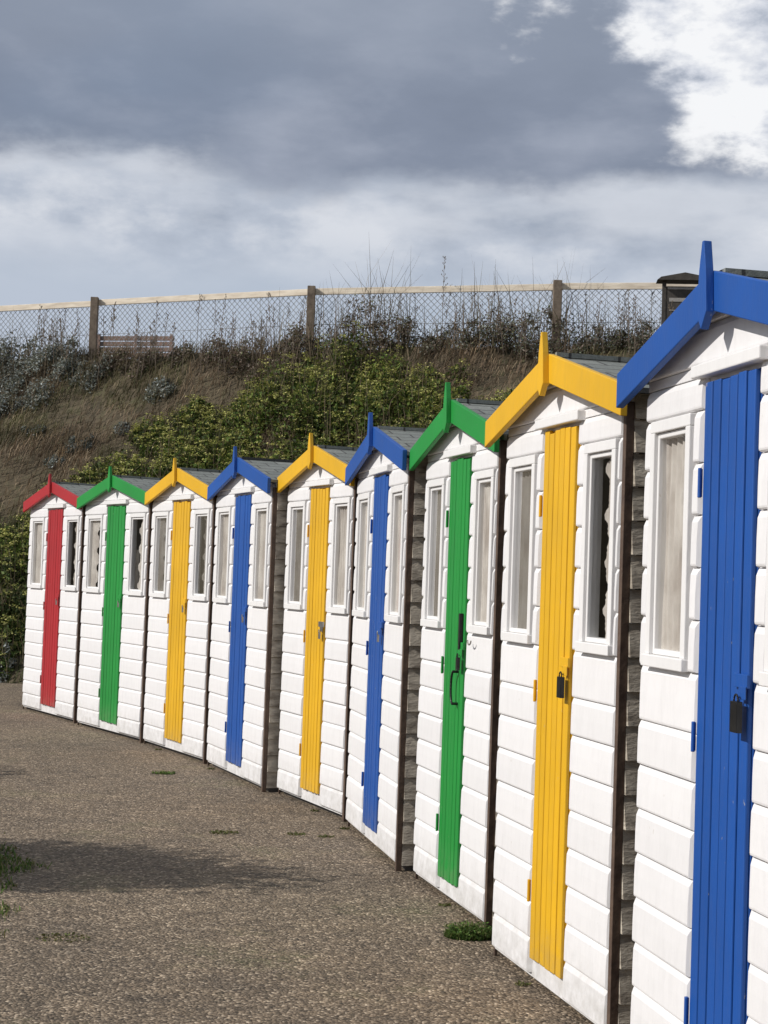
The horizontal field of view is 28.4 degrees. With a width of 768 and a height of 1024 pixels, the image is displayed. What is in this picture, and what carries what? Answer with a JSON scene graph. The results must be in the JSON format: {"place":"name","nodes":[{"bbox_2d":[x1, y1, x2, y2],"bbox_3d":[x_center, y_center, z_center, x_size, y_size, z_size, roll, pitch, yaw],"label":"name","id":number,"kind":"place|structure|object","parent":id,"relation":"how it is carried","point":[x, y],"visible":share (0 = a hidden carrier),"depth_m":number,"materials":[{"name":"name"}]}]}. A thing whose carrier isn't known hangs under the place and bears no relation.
{"place":"outdoors","nodes":[
{"label":"outdoors","id":0,"kind":"place"},
{"bbox_2d":[0,683,593,1023],"bbox_3d":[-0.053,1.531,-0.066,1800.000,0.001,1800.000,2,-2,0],"label":"ground","id":1,"kind":"structure","parent":0,"point":[161,897],"depth_m":6.90,"materials":[{"name":"grey asphalt"}]},
{"bbox_2d":[0,832,51,937],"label":"grass verge","id":2,"kind":"object","parent":1,"relation":"on","point":[3,858],"depth_m":7.66,"materials":[{"name":"green plant"}]},
{"bbox_2d":[22,474,96,722],"bbox_3d":[-2.606,0.898,16.101,2.065,2.478,1.684,4,-3,-32],"label":"beach hut","id":3,"kind":"object","parent":1,"relation":"on","point":[54,605],"visible":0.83,"depth_m":15.55,"materials":[{"name":"white paint"}]},
{"bbox_2d":[40,509,64,706],"bbox_3d":[-3.389,0.976,15.600,0.053,2.014,0.411,4,-3,-32],"label":"door","id":4,"kind":"structure","parent":3,"relation":"in","point":[51,633],"depth_m":15.57,"materials":[{"name":"red paint"}]},
{"bbox_2d":[28,516,80,590],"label":"window frames","id":5,"kind":"structure","parent":3,"relation":"in","point":[69,520],"depth_m":15.31,"materials":[{"name":"white paint"}]},
{"bbox_2d":[35,932,89,942],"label":"weed tuft","id":6,"kind":"object","parent":1,"relation":"on","point":[56,936],"visible":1,"depth_m":6.28,"materials":[{"name":"green plant"}]},
{"bbox_2d":[77,466,162,742],"bbox_3d":[-1.742,0.867,14.663,2.065,2.478,1.668,4,-3,-32],"label":"beach hut","id":7,"kind":"object","parent":1,"relation":"on","point":[112,677],"visible":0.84,"depth_m":14.08,"materials":[{"name":"white paint"}]},
{"bbox_2d":[99,505,126,723],"bbox_3d":[-2.507,0.944,14.135,0.053,2.014,0.415,4,-3,-32],"label":"door","id":8,"kind":"structure","parent":7,"relation":"in","point":[116,521],"depth_m":14.10,"materials":[{"name":"green paint"}]},
{"bbox_2d":[83,513,146,595],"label":"window frames","id":9,"kind":"structure","parent":7,"relation":"in","point":[131,590],"depth_m":13.84,"materials":[{"name":"white paint"}]},
{"bbox_2d":[152,770,175,774],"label":"weed tuft","id":10,"kind":"object","parent":1,"relation":"on","point":[160,772],"visible":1,"depth_m":11.45,"materials":[{"name":"green plant"}]},
{"bbox_2d":[143,458,223,763],"bbox_3d":[-0.906,0.834,13.240,2.065,2.478,1.504,3,-3,-29],"label":"beach hut","id":11,"kind":"object","parent":1,"relation":"on","point":[179,640],"visible":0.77,"depth_m":12.72,"materials":[{"name":"white paint"}]},
{"bbox_2d":[164,501,191,742],"bbox_3d":[-1.719,0.913,12.790,0.053,2.012,0.377,3,-3,-29],"label":"door","id":12,"kind":"structure","parent":11,"relation":"in","point":[177,636],"depth_m":12.76,"materials":[{"name":"yellow paint"}]},
{"bbox_2d":[150,509,210,600],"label":"window frames","id":13,"kind":"structure","parent":11,"relation":"in","point":[204,512],"depth_m":12.51,"materials":[{"name":"white paint"}]},
{"bbox_2d":[156,516,206,593],"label":"window panes","id":14,"kind":"structure","parent":11,"relation":"in","point":[202,527],"depth_m":12.49,"materials":[{"name":"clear glass"}]},
{"bbox_2d":[209,829,237,834],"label":"weed tuft","id":15,"kind":"object","parent":1,"relation":"on","point":[219,831],"visible":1,"depth_m":8.94,"materials":[{"name":"green plant"}]},
{"bbox_2d":[207,446,295,791],"bbox_3d":[-0.214,0.794,11.744,2.065,2.478,1.572,3,-3,-22],"label":"beach hut","id":16,"kind":"object","parent":1,"relation":"on","point":[246,651],"visible":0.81,"depth_m":11.17,"materials":[{"name":"white paint"}]},
{"bbox_2d":[226,494,252,766],"bbox_3d":[-1.070,0.877,11.383,0.053,2.011,0.389,3,-3,-22],"label":"door","id":17,"kind":"structure","parent":16,"relation":"in","point":[238,635],"depth_m":11.35,"materials":[{"name":"blue paint"}]},
{"bbox_2d":[213,503,270,606],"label":"window frames","id":18,"kind":"structure","parent":16,"relation":"in","point":[258,508],"depth_m":11.08,"materials":[{"name":"white paint"}]},
{"bbox_2d":[287,831,306,835],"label":"weed tuft","id":19,"kind":"object","parent":1,"relation":"on","point":[296,833],"visible":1,"depth_m":8.98,"materials":[{"name":"green plant"}]},
{"bbox_2d":[277,433,359,821],"bbox_3d":[0.408,0.761,10.483,2.065,2.478,1.347,3,-3,-24],"label":"beach hut","id":20,"kind":"object","parent":1,"relation":"on","point":[316,687],"visible":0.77,"depth_m":10.04,"materials":[{"name":"white paint"}]},
{"bbox_2d":[291,509,302,601],"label":"window panes","id":21,"kind":"structure","parent":20,"relation":"in","point":[298,517],"depth_m":10.50,"materials":[{"name":"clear glass"}]},
{"bbox_2d":[300,487,331,793],"bbox_3d":[-0.442,0.843,10.105,0.053,2.011,0.317,3,-3,-24],"label":"door","id":22,"kind":"structure","parent":20,"relation":"in","point":[313,702],"depth_m":10.07,"materials":[{"name":"yellow paint"}]},
{"bbox_2d":[284,497,351,613],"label":"window frames","id":23,"kind":"structure","parent":20,"relation":"in","point":[346,501],"depth_m":9.86,"materials":[{"name":"white paint"}]},
{"bbox_2d":[345,412,428,870],"bbox_3d":[0.879,0.709,8.894,2.065,2.478,1.589,3,-3,-12],"label":"beach hut","id":24,"kind":"object","parent":1,"relation":"on","point":[386,660],"visible":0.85,"depth_m":8.39,"materials":[{"name":"white paint"}]},
{"bbox_2d":[362,474,390,832],"bbox_3d":[-0.027,0.795,8.688,0.053,2.013,0.371,3,-3,-12],"label":"door","id":25,"kind":"structure","parent":24,"relation":"in","point":[376,651],"depth_m":8.66,"materials":[{"name":"blue paint"}]},
{"bbox_2d":[352,484,406,622],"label":"window frames","id":26,"kind":"structure","parent":24,"relation":"in","point":[396,491],"depth_m":8.38,"materials":[{"name":"white paint"}]},
{"bbox_2d":[438,903,450,906],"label":"weed tuft","id":27,"kind":"object","parent":1,"relation":"on","point":[445,904],"visible":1,"depth_m":7.16,"materials":[{"name":"green plant"}]},
{"bbox_2d":[409,382,508,929],"bbox_3d":[1.249,0.662,7.495,2.065,2.478,1.359,3,-3,-15],"label":"beach hut","id":28,"kind":"object","parent":1,"relation":"on","point":[456,813],"visible":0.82,"depth_m":7.13,"materials":[{"name":"white paint"}]},
{"bbox_2d":[430,490,441,615],"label":"window panes","id":29,"kind":"structure","parent":28,"relation":"in","point":[437,494],"depth_m":7.66,"materials":[{"name":"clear glass"}]},
{"bbox_2d":[437,457,473,886],"bbox_3d":[0.354,0.746,7.246,0.053,2.015,0.304,3,-3,-15],"label":"door","id":30,"kind":"structure","parent":28,"relation":"in","point":[453,727],"depth_m":7.22,"materials":[{"name":"green paint"}]},
{"bbox_2d":[420,469,496,634],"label":"window frames","id":31,"kind":"structure","parent":28,"relation":"in","point":[476,626],"depth_m":7.00,"materials":[{"name":"white paint"}]},
{"bbox_2d":[443,920,491,940],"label":"weed tuft","id":32,"kind":"object","parent":1,"relation":"on","point":[466,932],"visible":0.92,"depth_m":6.51,"materials":[{"name":"green plant"}]},
{"bbox_2d":[515,980,530,986],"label":"weed tuft","id":33,"kind":"object","parent":1,"relation":"on","point":[522,984],"visible":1,"depth_m":5.79,"materials":[{"name":"green plant"}]},
{"bbox_2d":[485,332,650,1023],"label":"beach hut","id":34,"kind":"object","parent":1,"relation":"on","point":[567,808],"visible":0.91,"depth_m":5.52,"materials":[{"name":"white paint"}]},
{"bbox_2d":[513,470,531,628],"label":"window panes","id":35,"kind":"structure","parent":34,"relation":"in","point":[524,477],"depth_m":6.12,"materials":[{"name":"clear glass"}]},
{"bbox_2d":[529,426,581,978],"bbox_3d":[0.652,0.689,5.686,0.053,2.013,0.321,3,-3,-15],"label":"door","id":36,"kind":"structure","parent":34,"relation":"in","point":[562,446],"depth_m":5.65,"materials":[{"name":"yellow paint"}]},
{"bbox_2d":[501,438,620,655],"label":"window frames","id":37,"kind":"structure","parent":34,"relation":"in","point":[589,641],"depth_m":5.42,"materials":[{"name":"white paint"}]},
{"bbox_2d":[616,241,767,1023],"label":"beach hut","id":38,"kind":"object","parent":1,"relation":"on","point":[697,363],"visible":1,"depth_m":4.20,"materials":[{"name":"white paint"}]},
{"bbox_2d":[641,413,767,686],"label":"window frames","id":39,"kind":"structure","parent":38,"relation":"in","point":[682,425],"depth_m":4.58,"materials":[{"name":"white paint"}]},
{"bbox_2d":[689,368,763,1023],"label":"door","id":40,"kind":"structure","parent":38,"relation":"in","point":[721,911],"depth_m":4.06,"materials":[{"name":"blue paint"}]},
{"bbox_2d":[0,329,638,683],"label":"grassy bank","id":41,"kind":"structure","parent":0,"point":[115,420],"depth_m":24.67,"materials":[{"name":"plant"}]},
{"bbox_2d":[0,635,20,682],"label":"silver bush","id":42,"kind":"object","parent":41,"relation":"on","point":[10,662],"visible":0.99,"depth_m":19.90,"materials":[{"name":"green plant"}]},
{"bbox_2d":[0,541,21,594],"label":"green shrub","id":43,"kind":"object","parent":41,"relation":"on","point":[3,567],"visible":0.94,"depth_m":21.30,"materials":[{"name":"green plant"}]},
{"bbox_2d":[0,373,25,417],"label":"silver bush","id":44,"kind":"object","parent":41,"relation":"on","point":[5,396],"visible":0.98,"depth_m":26.13,"materials":[{"name":"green plant"}]},
{"bbox_2d":[0,614,26,681],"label":"green shrub","id":45,"kind":"object","parent":41,"relation":"on","point":[19,639],"visible":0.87,"depth_m":20.16,"materials":[{"name":"green plant"}]},
{"bbox_2d":[0,572,26,635],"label":"green shrub","id":46,"kind":"object","parent":41,"relation":"on","point":[6,598],"visible":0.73,"depth_m":20.67,"materials":[{"name":"green plant"}]},
{"bbox_2d":[0,515,29,584],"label":"flowering shrub","id":47,"kind":"object","parent":41,"relation":"on","point":[23,554],"visible":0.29,"depth_m":21.81,"materials":[{"name":"green plant"}]},
{"bbox_2d":[0,501,30,559],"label":"flowering shrub","id":48,"kind":"object","parent":41,"relation":"on","point":[21,523],"visible":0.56,"depth_m":22.52,"materials":[{"name":"green plant"}]},
{"bbox_2d":[0,312,38,394],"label":"silver bush","id":49,"kind":"object","parent":41,"relation":"on","point":[4,355],"visible":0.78,"depth_m":27.19,"materials":[{"name":"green plant"}]},
{"bbox_2d":[15,587,27,654],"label":"green shrub","id":50,"kind":"object","parent":41,"relation":"on","point":[21,615],"visible":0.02,"depth_m":20.56,"materials":[{"name":"green plant"}]},
{"bbox_2d":[20,415,46,436],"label":"silver bush","id":51,"kind":"object","parent":41,"relation":"on","point":[36,428],"visible":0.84,"depth_m":24.99,"materials":[{"name":"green plant"}]},
{"bbox_2d":[0,307,67,394],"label":"silver bush","id":52,"kind":"object","parent":41,"relation":"on","point":[34,363],"visible":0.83,"depth_m":26.75,"materials":[{"name":"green plant"}]},
{"bbox_2d":[9,371,62,416],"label":"silver bush","id":53,"kind":"object","parent":41,"relation":"on","point":[28,397],"visible":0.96,"depth_m":26.03,"materials":[{"name":"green plant"}]},
{"bbox_2d":[43,449,65,467],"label":"silver bush","id":54,"kind":"object","parent":41,"relation":"on","point":[52,460],"visible":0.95,"depth_m":24.01,"materials":[{"name":"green plant"}]},
{"bbox_2d":[38,466,90,490],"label":"flowering shrub","id":55,"kind":"object","parent":41,"relation":"on","point":[75,475],"visible":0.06,"depth_m":23.26,"materials":[{"name":"green plant"}]},
{"bbox_2d":[42,323,95,385],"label":"silver bush","id":56,"kind":"object","parent":41,"relation":"on","point":[61,365],"visible":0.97,"depth_m":26.55,"materials":[{"name":"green plant"}]},
{"bbox_2d":[61,428,93,455],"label":"silver bush","id":57,"kind":"object","parent":41,"relation":"on","point":[83,441],"visible":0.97,"depth_m":24.27,"materials":[{"name":"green plant"}]},
{"bbox_2d":[68,343,112,393],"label":"silver bush","id":58,"kind":"object","parent":41,"relation":"on","point":[83,383],"visible":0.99,"depth_m":26.22,"materials":[{"name":"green plant"}]},
{"bbox_2d":[76,432,147,483],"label":"flowering shrub","id":59,"kind":"object","parent":41,"relation":"on","point":[105,466],"visible":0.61,"depth_m":23.27,"materials":[{"name":"green plant"}]},
{"bbox_2d":[91,332,137,384],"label":"dry shrub","id":60,"kind":"object","parent":41,"relation":"on","point":[121,357],"visible":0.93,"depth_m":26.40,"materials":[{"name":"grey plant"}]},
{"bbox_2d":[69,457,159,483],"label":"flowering shrub","id":61,"kind":"object","parent":41,"relation":"on","point":[138,471],"visible":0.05,"depth_m":22.67,"materials":[{"name":"green plant"}]},
{"bbox_2d":[111,420,129,435],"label":"silver bush","id":62,"kind":"object","parent":41,"relation":"on","point":[124,424],"visible":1,"depth_m":24.46,"materials":[{"name":"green plant"}]},
{"bbox_2d":[97,334,174,359],"bbox_3d":[-4.649,-2.859,28.757,1.675,0.930,0.525,1,-3,12],"label":"park bench","id":63,"kind":"object","parent":41,"relation":"on","point":[159,338],"visible":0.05,"depth_m":28.53,"materials":[{"name":"brown wood"}]},
{"bbox_2d":[125,412,169,458],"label":"flowering shrub","id":64,"kind":"object","parent":41,"relation":"on","point":[140,430],"visible":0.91,"depth_m":24.05,"materials":[{"name":"green plant"}]},
{"bbox_2d":[127,336,175,382],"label":"dry shrub","id":65,"kind":"object","parent":41,"relation":"on","point":[146,358],"visible":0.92,"depth_m":26.08,"materials":[{"name":"grey plant"}]},
{"bbox_2d":[141,368,179,403],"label":"silver bush","id":66,"kind":"object","parent":41,"relation":"on","point":[163,383],"visible":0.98,"depth_m":25.08,"materials":[{"name":"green plant"}]},
{"bbox_2d":[146,410,209,463],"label":"flowering shrub","id":67,"kind":"object","parent":41,"relation":"on","point":[178,435],"visible":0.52,"depth_m":23.63,"materials":[{"name":"green plant"}]},
{"bbox_2d":[165,329,193,368],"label":"dry shrub","id":68,"kind":"object","parent":41,"relation":"on","point":[180,355],"visible":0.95,"depth_m":25.88,"materials":[{"name":"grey plant"}]},
{"bbox_2d":[128,420,234,477],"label":"flowering shrub","id":69,"kind":"object","parent":41,"relation":"on","point":[163,469],"visible":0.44,"depth_m":22.91,"materials":[{"name":"green plant"}]},
{"bbox_2d":[169,388,218,434],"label":"flowering shrub","id":70,"kind":"object","parent":41,"relation":"on","point":[198,405],"visible":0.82,"depth_m":24.23,"materials":[{"name":"green plant"}]},
{"bbox_2d":[194,325,238,371],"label":"dry shrub","id":71,"kind":"object","parent":41,"relation":"on","point":[215,344],"visible":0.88,"depth_m":25.63,"materials":[{"name":"grey plant"}]},
{"bbox_2d":[186,391,250,455],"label":"flowering shrub","id":72,"kind":"object","parent":41,"relation":"on","point":[210,421],"visible":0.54,"depth_m":23.68,"materials":[{"name":"green plant"}]},
{"bbox_2d":[177,379,283,469],"bbox_3d":[-2.294,-1.166,23.162,1.442,2.163,1.738,1,-3,17],"label":"flowering shrub","id":73,"kind":"object","parent":41,"relation":"on","point":[219,442],"visible":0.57,"depth_m":23.09,"materials":[{"name":"green plant"}]},
{"bbox_2d":[211,410,276,469],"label":"flowering shrub","id":74,"kind":"object","parent":41,"relation":"on","point":[243,453],"visible":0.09,"depth_m":22.51,"materials":[{"name":"green plant"}]},
{"bbox_2d":[221,376,272,419],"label":"flowering shrub","id":75,"kind":"object","parent":41,"relation":"on","point":[244,394],"visible":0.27,"depth_m":24.21,"materials":[{"name":"green plant"}]},
{"bbox_2d":[218,309,295,387],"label":"dry shrub","id":76,"kind":"object","parent":41,"relation":"on","point":[242,352],"visible":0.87,"depth_m":25.20,"materials":[{"name":"brown plant"}]},
{"bbox_2d":[254,301,315,383],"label":"dry shrub","id":77,"kind":"object","parent":41,"relation":"on","point":[279,353],"visible":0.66,"depth_m":24.98,"materials":[{"name":"brown plant"}]},
{"bbox_2d":[239,333,348,431],"bbox_3d":[-1.282,-1.967,23.899,1.948,1.909,1.751,2,-2,0],"label":"flowering shrub","id":78,"kind":"object","parent":41,"relation":"on","point":[282,379],"visible":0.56,"depth_m":23.80,"materials":[{"name":"green plant"}]},
{"bbox_2d":[254,413,337,459],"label":"flowering shrub","id":79,"kind":"object","parent":41,"relation":"on","point":[288,453],"visible":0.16,"depth_m":22.14,"materials":[{"name":"green plant"}]},
{"bbox_2d":[279,290,344,370],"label":"dry shrub","id":80,"kind":"object","parent":41,"relation":"on","point":[304,337],"visible":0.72,"depth_m":24.94,"materials":[{"name":"brown plant"}]},
{"bbox_2d":[261,352,363,455],"bbox_3d":[-1.070,-1.405,22.891,1.565,2.326,2.075,2,-2,0],"label":"flowering shrub","id":81,"kind":"object","parent":41,"relation":"on","point":[316,409],"visible":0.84,"depth_m":22.86,"materials":[{"name":"green plant"}]},
{"bbox_2d":[267,313,395,418],"bbox_3d":[-0.842,-2.262,23.977,1.820,2.284,1.741,1,-3,25],"label":"flowering shrub","id":82,"kind":"object","parent":41,"relation":"on","point":[347,357],"visible":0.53,"depth_m":24.15,"materials":[{"name":"green plant"}]},
{"bbox_2d":[300,277,379,373],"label":"dry shrub","id":83,"kind":"object","parent":41,"relation":"on","point":[336,331],"visible":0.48,"depth_m":24.92,"materials":[{"name":"brown plant"}]},
{"bbox_2d":[23,256,673,386],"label":"dead flower stalks","id":84,"kind":"object","parent":41,"relation":"on","point":[623,314],"visible":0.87,"depth_m":25.12,"materials":[{"name":"brown plant"}]},
{"bbox_2d":[0,280,697,359],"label":"chain link fence","id":85,"kind":"object","parent":41,"relation":"on","point":[556,287],"visible":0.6,"depth_m":25.11,"materials":[{"name":"grey metal"}]},
{"bbox_2d":[324,347,430,447],"bbox_3d":[-0.174,-1.627,22.854,1.814,1.892,1.663,2,-2,0],"label":"flowering shrub","id":86,"kind":"object","parent":41,"relation":"on","point":[362,403],"visible":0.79,"depth_m":22.84,"materials":[{"name":"green plant"}]},
{"bbox_2d":[336,330,429,416],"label":"flowering shrub","id":87,"kind":"object","parent":41,"relation":"on","point":[373,376],"visible":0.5,"depth_m":23.72,"materials":[{"name":"green plant"}]},
{"bbox_2d":[346,393,420,447],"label":"flowering shrub","id":88,"kind":"object","parent":41,"relation":"on","point":[377,425],"visible":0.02,"depth_m":21.94,"materials":[{"name":"green plant"}]},
{"bbox_2d":[340,247,428,377],"bbox_3d":[-0.136,-3.228,24.792,1.436,2.654,1.794,2,-2,-7],"label":"dry shrub","id":89,"kind":"object","parent":41,"relation":"on","point":[382,323],"visible":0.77,"depth_m":24.71,"materials":[{"name":"brown plant"}]},
{"bbox_2d":[377,284,440,360],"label":"dry shrub","id":90,"kind":"object","parent":41,"relation":"on","point":[405,331],"visible":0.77,"depth_m":24.64,"materials":[{"name":"brown plant"}]},
{"bbox_2d":[382,336,476,414],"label":"flowering shrub","id":91,"kind":"object","parent":41,"relation":"on","point":[427,375],"visible":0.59,"depth_m":23.36,"materials":[{"name":"green plant"}]},
{"bbox_2d":[391,373,472,427],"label":"flowering shrub","id":92,"kind":"object","parent":41,"relation":"on","point":[432,407],"visible":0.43,"depth_m":22.58,"materials":[{"name":"green plant"}]},
{"bbox_2d":[414,309,460,355],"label":"dry shrub","id":93,"kind":"object","parent":41,"relation":"on","point":[430,343],"visible":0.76,"depth_m":24.44,"materials":[{"name":"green plant"}]},
{"bbox_2d":[424,264,500,357],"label":"dry shrub","id":94,"kind":"object","parent":41,"relation":"on","point":[467,339],"visible":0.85,"depth_m":24.30,"materials":[{"name":"brown plant"}]},
{"bbox_2d":[476,379,514,400],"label":"flowering shrub","id":95,"kind":"object","parent":41,"relation":"on","point":[502,397],"visible":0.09,"depth_m":22.42,"materials":[{"name":"green plant"}]},
{"bbox_2d":[452,261,564,361],"bbox_3d":[1.760,-3.153,24.257,1.522,1.882,1.692,4,-3,-37],"label":"dry shrub","id":96,"kind":"object","parent":41,"relation":"on","point":[493,328],"visible":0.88,"depth_m":24.11,"materials":[{"name":"brown plant"}]},
{"bbox_2d":[494,276,584,364],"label":"dry shrub","id":97,"kind":"object","parent":41,"relation":"on","point":[522,338],"visible":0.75,"depth_m":24.02,"materials":[{"name":"brown plant"}]},
{"bbox_2d":[516,252,605,365],"bbox_3d":[2.785,-3.194,24.117,1.679,2.098,1.568,1,-3,15],"label":"dry shrub","id":98,"kind":"object","parent":41,"relation":"on","point":[548,313],"visible":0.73,"depth_m":23.93,"materials":[{"name":"brown plant"}]},
{"bbox_2d":[565,291,632,353],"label":"dry shrub","id":99,"kind":"object","parent":41,"relation":"on","point":[599,335],"visible":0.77,"depth_m":23.80,"materials":[{"name":"brown plant"}]},
{"bbox_2d":[605,315,645,353],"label":"dry shrub","id":100,"kind":"object","parent":41,"relation":"on","point":[628,340],"visible":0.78,"depth_m":23.69,"materials":[{"name":"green plant"}]},
{"bbox_2d":[621,294,660,353],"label":"dry shrub","id":101,"kind":"object","parent":41,"relation":"on","point":[639,338],"visible":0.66,"depth_m":23.58,"materials":[{"name":"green plant"}]},
{"bbox_2d":[656,272,698,324],"bbox_3d":[4.575,-2.905,23.244,0.836,1.470,0.320,2,-2,6],"label":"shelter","id":102,"kind":"object","parent":41,"relation":"on","point":[677,295],"visible":0.31,"depth_m":23.25,"materials":[{"name":"brown wood"}]},
{"bbox_2d":[0,0,767,358],"label":"sky","id":103,"kind":"structure","parent":0,"point":[149,148],"materials":[{"name":"grey"}]}
]}

